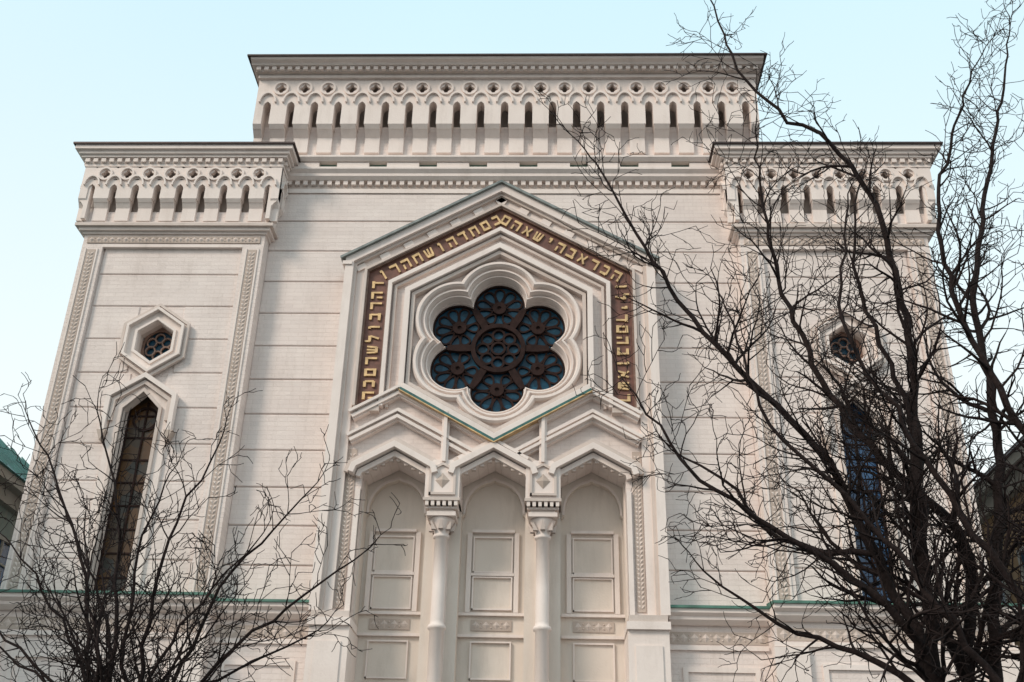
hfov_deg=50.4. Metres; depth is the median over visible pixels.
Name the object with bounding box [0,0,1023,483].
sky
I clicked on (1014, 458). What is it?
roof
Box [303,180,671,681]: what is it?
portal frame
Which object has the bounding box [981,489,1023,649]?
walls
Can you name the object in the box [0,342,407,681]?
bare shrub
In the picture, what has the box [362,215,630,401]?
gilded inscription
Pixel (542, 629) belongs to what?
column
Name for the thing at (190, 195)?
corner tower
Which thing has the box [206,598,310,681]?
plinth course
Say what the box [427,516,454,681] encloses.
column
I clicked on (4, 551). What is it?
windows
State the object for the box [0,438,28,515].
roof
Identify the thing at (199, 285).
tower courses
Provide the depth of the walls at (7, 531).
28.89 m
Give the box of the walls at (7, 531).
[0,505,16,539]
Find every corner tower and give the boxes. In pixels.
[0,142,300,681]
[709,142,1023,681]
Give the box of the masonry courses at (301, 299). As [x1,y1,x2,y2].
[218,194,767,605]
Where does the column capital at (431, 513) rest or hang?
attached to the column at (436, 627)
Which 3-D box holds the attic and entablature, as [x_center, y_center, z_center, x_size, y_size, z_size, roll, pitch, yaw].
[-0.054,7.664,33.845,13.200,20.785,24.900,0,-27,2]
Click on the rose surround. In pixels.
(532, 290)
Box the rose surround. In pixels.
[410,258,582,428]
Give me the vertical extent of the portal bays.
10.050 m
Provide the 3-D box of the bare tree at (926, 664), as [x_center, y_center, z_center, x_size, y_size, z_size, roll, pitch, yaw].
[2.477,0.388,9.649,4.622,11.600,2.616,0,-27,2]
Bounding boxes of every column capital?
[427,509,457,534]
[528,510,556,535]
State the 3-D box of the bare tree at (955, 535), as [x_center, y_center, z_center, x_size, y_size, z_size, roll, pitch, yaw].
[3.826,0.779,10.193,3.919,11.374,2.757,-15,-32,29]
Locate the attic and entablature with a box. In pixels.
[229,53,766,572]
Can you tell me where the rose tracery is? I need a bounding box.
[430,286,564,411]
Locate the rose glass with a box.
[432,289,563,411]
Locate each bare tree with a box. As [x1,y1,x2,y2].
[534,0,1023,681]
[671,0,1023,681]
[677,0,1023,681]
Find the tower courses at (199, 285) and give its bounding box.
[28,249,241,591]
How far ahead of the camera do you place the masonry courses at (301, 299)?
24.35 m
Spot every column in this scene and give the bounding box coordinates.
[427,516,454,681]
[530,517,555,681]
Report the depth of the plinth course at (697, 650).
21.38 m
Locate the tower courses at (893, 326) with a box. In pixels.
[763,251,964,602]
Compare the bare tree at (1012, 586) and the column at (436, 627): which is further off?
the column at (436, 627)
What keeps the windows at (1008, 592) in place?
attached to the walls at (1015, 575)
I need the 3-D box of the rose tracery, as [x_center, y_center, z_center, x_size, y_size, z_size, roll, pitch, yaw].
[-0.314,0.184,24.765,3.073,3.360,0.160,0,-27,2]
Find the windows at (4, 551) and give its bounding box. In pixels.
[0,534,10,585]
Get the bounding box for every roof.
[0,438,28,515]
[973,436,1023,524]
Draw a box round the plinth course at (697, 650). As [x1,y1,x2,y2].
[668,605,773,681]
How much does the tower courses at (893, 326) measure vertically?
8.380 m
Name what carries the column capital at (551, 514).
attached to the column at (542, 629)
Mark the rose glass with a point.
(507, 404)
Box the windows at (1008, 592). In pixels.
[1002,546,1023,602]
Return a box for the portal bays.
[353,470,627,681]
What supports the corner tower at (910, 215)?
on the ground

